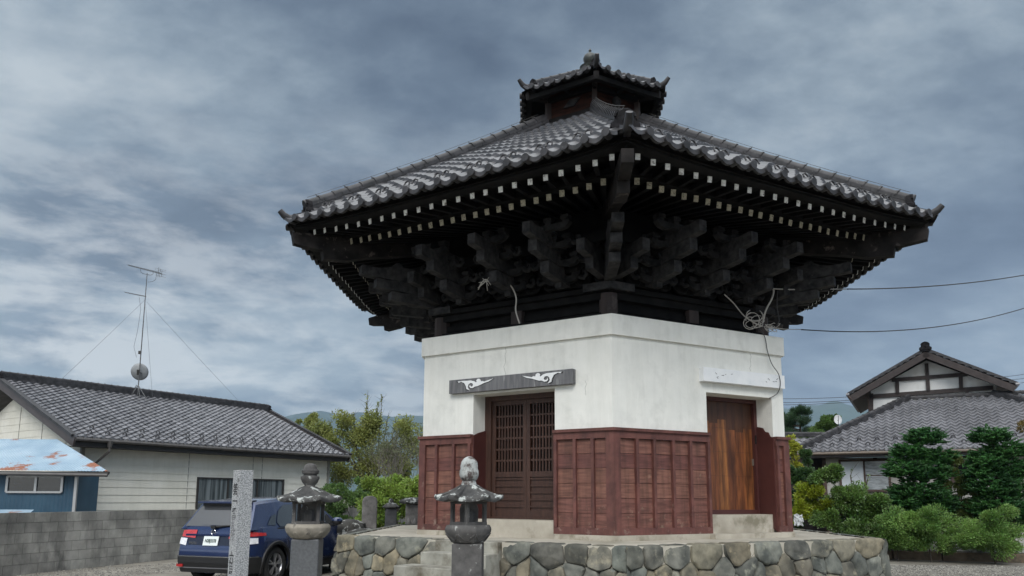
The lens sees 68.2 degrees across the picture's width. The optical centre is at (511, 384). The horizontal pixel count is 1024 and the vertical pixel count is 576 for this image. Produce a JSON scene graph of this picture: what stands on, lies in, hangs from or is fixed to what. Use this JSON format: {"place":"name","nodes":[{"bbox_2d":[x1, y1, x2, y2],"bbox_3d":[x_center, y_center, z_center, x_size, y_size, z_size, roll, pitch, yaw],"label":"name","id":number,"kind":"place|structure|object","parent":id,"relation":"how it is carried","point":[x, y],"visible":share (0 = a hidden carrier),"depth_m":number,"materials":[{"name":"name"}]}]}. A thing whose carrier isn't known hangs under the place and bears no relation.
{"place":"outdoors","nodes":[
{"label":"outdoors","id":0,"kind":"place"},
{"bbox_2d":[0,439,109,511],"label":"metal shed","id":1,"kind":"structure","parent":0,"point":[44,490],"depth_m":19.67,"materials":[{"name":"metal"}]},
{"bbox_2d":[5,475,64,492],"bbox_3d":[-12.378,2.581,19.637,1.438,0.454,0.123,1,-9,-2],"label":"window","id":2,"kind":"structure","parent":1,"relation":"in","point":[14,483],"depth_m":19.63,"materials":[{"name":"glass"}]},
{"bbox_2d":[0,371,352,510],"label":"gabled house","id":3,"kind":"structure","parent":0,"point":[162,450],"depth_m":25.68,"materials":[{"name":"tile"}]},
{"bbox_2d":[62,264,237,400],"bbox_3d":[-13.483,-1.867,29.846,1.300,5.374,7.772,-7,-11,39],"label":"tv antenna","id":4,"kind":"object","parent":3,"relation":"attached to","point":[139,371],"visible":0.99,"depth_m":28.93,"materials":[{"name":"metal"}]},
{"bbox_2d":[195,477,284,509],"bbox_3d":[-9.604,3.916,26.945,0.065,1.164,3.606,-6,-10,34],"label":"window","id":5,"kind":"structure","parent":3,"relation":"in","point":[207,488],"depth_m":26.41,"materials":[{"name":"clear glass"}]},
{"bbox_2d":[0,0,1023,416],"label":"sky","id":6,"kind":"structure","parent":0,"point":[172,136],"materials":[{"name":"grey"}]},
{"bbox_2d":[14,498,1023,575],"bbox_3d":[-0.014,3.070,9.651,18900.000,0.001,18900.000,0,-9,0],"label":"ground","id":7,"kind":"structure","parent":0,"point":[325,572],"depth_m":17.57,"materials":[{"name":"grey gravel"}]},
{"bbox_2d":[0,509,32,512],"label":"metal lid roof","id":8,"kind":"structure","parent":7,"relation":"on","point":[12,511],"depth_m":18.73,"materials":[{"name":"metal"}]},
{"bbox_2d":[0,507,404,575],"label":"block wall","id":9,"kind":"structure","parent":7,"relation":"on","point":[34,542],"depth_m":17.18,"materials":[{"name":"grey concrete"}]},
{"bbox_2d":[227,470,253,575],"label":"stone guide post","id":10,"kind":"object","parent":7,"relation":"on","point":[240,528],"visible":1,"depth_m":7.13,"materials":[{"name":"stone"}]},
{"bbox_2d":[176,497,342,575],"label":"parked car","id":11,"kind":"object","parent":7,"relation":"on","point":[204,545],"visible":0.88,"depth_m":14.28,"materials":[{"name":"blue paint"}]},
{"bbox_2d":[276,463,341,575],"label":"stone lantern","id":12,"kind":"object","parent":7,"relation":"on","point":[308,531],"visible":1,"depth_m":7.82,"materials":[{"name":"grey stone"}]},
{"bbox_2d":[295,411,330,466],"bbox_3d":[-9.914,4.134,36.580,2.671,5.862,2.023,0,-9,0],"label":"broadleaf tree","id":13,"kind":"object","parent":7,"relation":"on","point":[310,417],"visible":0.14,"depth_m":36.82,"materials":[{"name":"green plant"}]},
{"bbox_2d":[328,519,365,571],"bbox_3d":[-3.631,3.590,16.870,0.823,1.186,0.772,0,-9,0],"label":"lichen rock","id":14,"kind":"object","parent":7,"relation":"on","point":[345,526],"visible":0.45,"depth_m":16.65,"materials":[{"name":"grey stone"}]},
{"bbox_2d":[320,476,379,519],"bbox_3d":[-5.752,4.394,26.557,2.944,2.404,1.709,0,-9,0],"label":"bush","id":15,"kind":"object","parent":7,"relation":"on","point":[335,509],"visible":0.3,"depth_m":26.45,"materials":[{"name":"green plant"}]},
{"bbox_2d":[346,528,371,533],"bbox_3d":[-3.139,3.591,16.252,0.915,1.004,0.942,4,-9,-22],"label":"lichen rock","id":16,"kind":"object","parent":7,"relation":"on","point":[356,530],"visible":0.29,"depth_m":16.13,"materials":[{"name":"grey stone"}]},
{"bbox_2d":[306,391,422,491],"bbox_3d":[-6.305,3.368,33.031,5.460,6.356,2.404,0,-9,0],"label":"fruit tree","id":17,"kind":"object","parent":7,"relation":"on","point":[366,433],"visible":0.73,"depth_m":32.80,"materials":[{"name":"green plant"}]},
{"bbox_2d":[362,496,377,528],"bbox_3d":[-3.250,3.356,17.190,0.600,1.647,0.500,2,-9,-8],"label":"gravestone","id":18,"kind":"object","parent":7,"relation":"on","point":[369,511],"visible":0.38,"depth_m":17.17,"materials":[{"name":"stone"}]},
{"bbox_2d":[354,473,418,527],"bbox_3d":[-3.546,3.818,22.657,2.335,2.400,2.016,7,-11,-39],"label":"bush","id":19,"kind":"object","parent":7,"relation":"on","point":[396,488],"visible":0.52,"depth_m":22.54,"materials":[{"name":"green plant"}]},
{"bbox_2d":[358,423,422,523],"bbox_3d":[-3.807,3.724,29.739,4.806,4.663,2.940,-2,-9,15],"label":"bare shrub","id":20,"kind":"object","parent":7,"relation":"on","point":[395,448],"visible":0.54,"depth_m":29.81,"materials":[{"name":"green leaf"},{"name":"bark"}]},
{"bbox_2d":[382,498,399,525],"bbox_3d":[-2.811,3.429,17.483,0.388,1.594,0.388,3,-9,-17],"label":"gravestone","id":21,"kind":"object","parent":7,"relation":"on","point":[391,507],"visible":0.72,"depth_m":17.43,"materials":[{"name":"stone"}]},
{"bbox_2d":[399,497,417,523],"bbox_3d":[-2.290,3.391,17.286,0.621,1.616,0.591,1,-9,-6],"label":"gravestone","id":22,"kind":"object","parent":7,"relation":"on","point":[411,513],"visible":0.43,"depth_m":17.22,"materials":[{"name":"stone"}]},
{"bbox_2d":[434,456,503,575],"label":"stone lantern","id":23,"kind":"object","parent":7,"relation":"on","point":[468,535],"visible":1,"depth_m":7.13,"materials":[{"name":"grey stone"}]},
{"bbox_2d":[16,562,1023,575],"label":"loose gravel","id":24,"kind":"structure","parent":7,"relation":"on","point":[966,571],"depth_m":16.99,"materials":[{"name":"grey gravel"}]},
{"bbox_2d":[330,524,891,575],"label":"stone platform","id":25,"kind":"structure","parent":7,"relation":"on","point":[400,550],"depth_m":9.52,"materials":[{"name":"stone"}]},
{"bbox_2d":[278,49,944,541],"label":"hexagonal hall","id":26,"kind":"structure","parent":25,"relation":"on","point":[620,381],"depth_m":10.85,"materials":[{"name":"paint"}]},
{"bbox_2d":[478,277,490,290],"bbox_3d":[-0.407,-1.458,10.949,0.278,0.220,0.058,-8,-12,43],"label":"wire bundle","id":27,"kind":"object","parent":26,"relation":"attached to","point":[484,281],"visible":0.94,"depth_m":10.94,"materials":[{"name":"grey plastic"}]},
{"bbox_2d":[492,399,526,516],"bbox_3d":[-0.014,1.097,11.310,0.595,1.725,0.115,-5,-10,32],"label":"lattice door","id":28,"kind":"structure","parent":26,"relation":"in","point":[509,481],"depth_m":11.28,"materials":[{"name":"brown wood"}]},
{"bbox_2d":[510,285,519,323],"bbox_3d":[-0.012,-1.227,11.003,0.286,0.714,0.063,-2,-9,17],"label":"hanging cable","id":29,"kind":"object","parent":26,"relation":"hanging from","point":[515,304],"visible":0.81,"depth_m":10.99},
{"bbox_2d":[526,397,554,517],"bbox_3d":[0.493,1.052,10.998,0.591,1.725,0.115,-5,-10,32],"label":"lattice door","id":30,"kind":"structure","parent":26,"relation":"in","point":[539,481],"depth_m":11.01,"materials":[{"name":"brown wood"}]},
{"bbox_2d":[706,401,754,509],"bbox_3d":[3.174,1.062,11.405,1.215,1.620,0.060,5,-10,-28],"label":"plank door","id":31,"kind":"structure","parent":26,"relation":"in","point":[729,424],"depth_m":11.47,"materials":[{"name":"brown wood"}]},
{"bbox_2d":[724,294,800,331],"bbox_3d":[4.166,-0.970,11.845,2.531,0.512,0.420,9,-12,-44],"label":"cable tangle","id":32,"kind":"object","parent":26,"relation":"attached to","point":[760,325],"visible":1,"depth_m":11.34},
{"bbox_2d":[801,308,1023,331],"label":"overhead cable","id":33,"kind":"object","parent":32,"relation":"attached to","point":[908,329],"visible":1,"depth_m":14.08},
{"bbox_2d":[759,328,780,398],"bbox_3d":[3.886,-0.335,11.494,0.378,1.090,0.092,3,-9,-20],"label":"wall cable","id":34,"kind":"object","parent":26,"relation":"attached to","point":[772,365],"depth_m":11.50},
{"bbox_2d":[776,291,779,325],"bbox_3d":[4.029,-1.166,11.497,0.076,0.555,0.014,5,-10,-28],"label":"hanging cable","id":35,"kind":"object","parent":26,"relation":"hanging from","point":[777,309],"visible":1,"depth_m":11.49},
{"bbox_2d":[794,513,803,525],"bbox_3d":[6.338,2.987,16.747,0.200,0.286,0.127,0,-9,0],"label":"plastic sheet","id":36,"kind":"object","parent":26,"relation":"attached to","point":[798,519],"visible":1,"depth_m":16.74,"materials":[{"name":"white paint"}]},
{"bbox_2d":[762,288,846,321],"bbox_3d":[4.852,-1.351,12.244,3.055,1.056,0.313,7,-11,-40],"label":"hanging cable","id":37,"kind":"object","parent":26,"relation":"hanging from","point":[770,301],"visible":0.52,"depth_m":11.47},
{"bbox_2d":[846,275,1023,289],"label":"overhead cable","id":38,"kind":"object","parent":26,"relation":"attached to","point":[927,286],"visible":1,"depth_m":14.36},
{"bbox_2d":[784,404,827,456],"bbox_3d":[13.383,3.952,35.861,4.525,6.182,3.651,-6,-11,37],"label":"pine tree","id":39,"kind":"object","parent":7,"relation":"on","point":[796,414],"visible":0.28,"depth_m":35.85,"materials":[{"name":"green plant"}]},
{"bbox_2d":[792,480,837,531],"bbox_3d":[8.468,3.779,21.319,1.385,2.190,1.039,-5,-10,30],"label":"shrub","id":40,"kind":"object","parent":7,"relation":"on","point":[808,492],"visible":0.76,"depth_m":21.19,"materials":[{"name":"green plant"}]},
{"bbox_2d":[785,432,850,531],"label":"tiled outbuilding","id":41,"kind":"structure","parent":7,"relation":"on","point":[817,463],"depth_m":29.20,"materials":[{"name":"grey tile"}]},
{"bbox_2d":[795,413,841,454],"bbox_3d":[13.938,4.077,34.748,2.605,5.640,1.565,0,-9,0],"label":"broadleaf tree","id":42,"kind":"object","parent":7,"relation":"on","point":[827,422],"visible":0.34,"depth_m":34.82,"materials":[{"name":"green plant"}]},
{"bbox_2d":[805,460,893,533],"bbox_3d":[9.441,3.442,21.270,2.610,2.846,1.916,0,-9,0],"label":"tall shrub","id":43,"kind":"object","parent":7,"relation":"on","point":[854,501],"visible":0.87,"depth_m":20.91,"materials":[{"name":"green plant"}]},
{"bbox_2d":[839,517,916,550],"bbox_3d":[9.834,4.134,20.279,2.016,1.185,1.106,0,-9,0],"label":"shrub","id":44,"kind":"object","parent":7,"relation":"on","point":[851,523],"visible":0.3,"depth_m":20.23,"materials":[{"name":"green plant"}]},
{"bbox_2d":[871,504,909,560],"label":"round bush","id":45,"kind":"object","parent":7,"relation":"on","point":[888,515],"visible":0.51,"depth_m":20.13,"materials":[{"name":"green plant"}]},
{"bbox_2d":[797,342,1023,545],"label":"tiled house","id":46,"kind":"structure","parent":7,"relation":"on","point":[927,386],"depth_m":26.19,"materials":[{"name":"grey roof tile"},{"name":"dark timber"},{"name":"white plaster"}]},
{"bbox_2d":[834,415,841,425],"bbox_3d":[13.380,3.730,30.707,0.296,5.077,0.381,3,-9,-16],"label":"satellite dish","id":47,"kind":"object","parent":46,"relation":"attached to","point":[838,419],"visible":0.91,"depth_m":31.12,"materials":[{"name":"white paint"}]},
{"bbox_2d":[838,459,890,491],"bbox_3d":[11.868,3.051,25.468,1.571,1.085,0.088,-4,-10,28],"label":"window","id":48,"kind":"structure","parent":46,"relation":"in","point":[877,482],"depth_m":25.43,"materials":[{"name":"white glass"}]},
{"bbox_2d":[951,456,989,482],"bbox_3d":[14.730,2.679,23.986,1.449,0.839,0.088,-4,-10,28],"label":"window","id":49,"kind":"structure","parent":46,"relation":"in","point":[953,481],"depth_m":24.19,"materials":[{"name":"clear glass"}]},
{"bbox_2d":[883,502,961,561],"bbox_3d":[10.810,3.877,19.888,1.858,1.593,1.646,-4,-10,26],"label":"round bush","id":50,"kind":"object","parent":7,"relation":"on","point":[926,525],"visible":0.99,"depth_m":19.75,"materials":[{"name":"green plant"}]},
{"bbox_2d":[887,550,1023,562],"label":"garden kerb","id":51,"kind":"structure","parent":7,"relation":"on","point":[955,556],"depth_m":20.25,"materials":[{"name":"stone"}]},
{"bbox_2d":[950,503,1023,563],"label":"round bush","id":52,"kind":"object","parent":7,"relation":"on","point":[992,531],"visible":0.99,"depth_m":19.20,"materials":[{"name":"green plant"}]},
{"bbox_2d":[1016,420,1023,432],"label":"broadleaf tree","id":53,"kind":"object","parent":7,"relation":"on","point":[1020,422],"visible":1,"depth_m":19.05,"materials":[{"name":"green plant"}]},
{"bbox_2d":[286,401,1015,491],"bbox_3d":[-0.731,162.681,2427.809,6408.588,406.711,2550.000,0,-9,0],"label":"hills","id":54,"kind":"structure","parent":0,"point":[846,412],"depth_m":2885.86,"materials":[{"name":"plant"}]},
{"bbox_2d":[783,400,849,402],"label":"power line","id":55,"kind":"object","parent":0,"point":[806,402],"visible":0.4,"depth_m":65.02,"materials":[{"name":"grey metal"}]},
{"bbox_2d":[794,397,841,398],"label":"power line","id":56,"kind":"object","parent":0,"point":[815,398],"visible":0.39,"depth_m":64.67,"materials":[{"name":"grey metal"}]},
{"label":"garden bed","id":57,"kind":"structure","parent":0,"visible":0},
{"bbox_2d":[786,433,802,486],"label":"shrub","id":58,"kind":"object","parent":57,"relation":"on","point":[795,447],"visible":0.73,"depth_m":23.85,"materials":[{"name":"yellow plant"}]},
{"bbox_2d":[790,448,814,528],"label":"shrub","id":59,"kind":"object","parent":57,"relation":"on","point":[798,474],"visible":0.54,"depth_m":22.94,"materials":[{"name":"green plant"}]},
{"bbox_2d":[880,426,965,516],"bbox_3d":[11.559,3.018,21.405,2.468,3.706,1.646,0,-9,0],"label":"clipped conifer","id":60,"kind":"object","parent":57,"relation":"on","point":[908,496],"visible":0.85,"depth_m":21.18,"materials":[{"name":"green plant"}]},
{"bbox_2d":[841,497,1023,535],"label":"hedge","id":61,"kind":"object","parent":57,"relation":"on","point":[1017,524],"visible":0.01,"depth_m":21.61,"materials":[{"name":"green plant"}]},
{"bbox_2d":[941,547,970,552],"bbox_3d":[12.055,4.516,20.638,1.154,0.255,0.730,-3,-9,20],"label":"edging rock","id":62,"kind":"object","parent":57,"relation":"on","point":[961,550],"visible":0.12,"depth_m":20.29,"materials":[{"name":"stone"}]},
{"bbox_2d":[943,453,983,531],"bbox_3d":[12.606,3.372,21.097,0.997,2.964,1.031,8,-11,-41],"label":"shrub","id":63,"kind":"object","parent":57,"relation":"on","point":[959,481],"visible":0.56,"depth_m":21.03,"materials":[{"name":"green plant"}]},
{"bbox_2d":[971,548,998,552],"bbox_3d":[12.623,4.489,20.436,1.103,0.255,0.768,-3,-9,20],"label":"edging rock","id":64,"kind":"object","parent":57,"relation":"on","point":[975,551],"visible":0.09,"depth_m":20.16,"materials":[{"name":"stone"}]},
{"bbox_2d":[959,423,1023,524],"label":"clipped conifer","id":65,"kind":"object","parent":57,"relation":"on","point":[998,464],"visible":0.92,"depth_m":20.34,"materials":[{"name":"green plant"}]}
]}

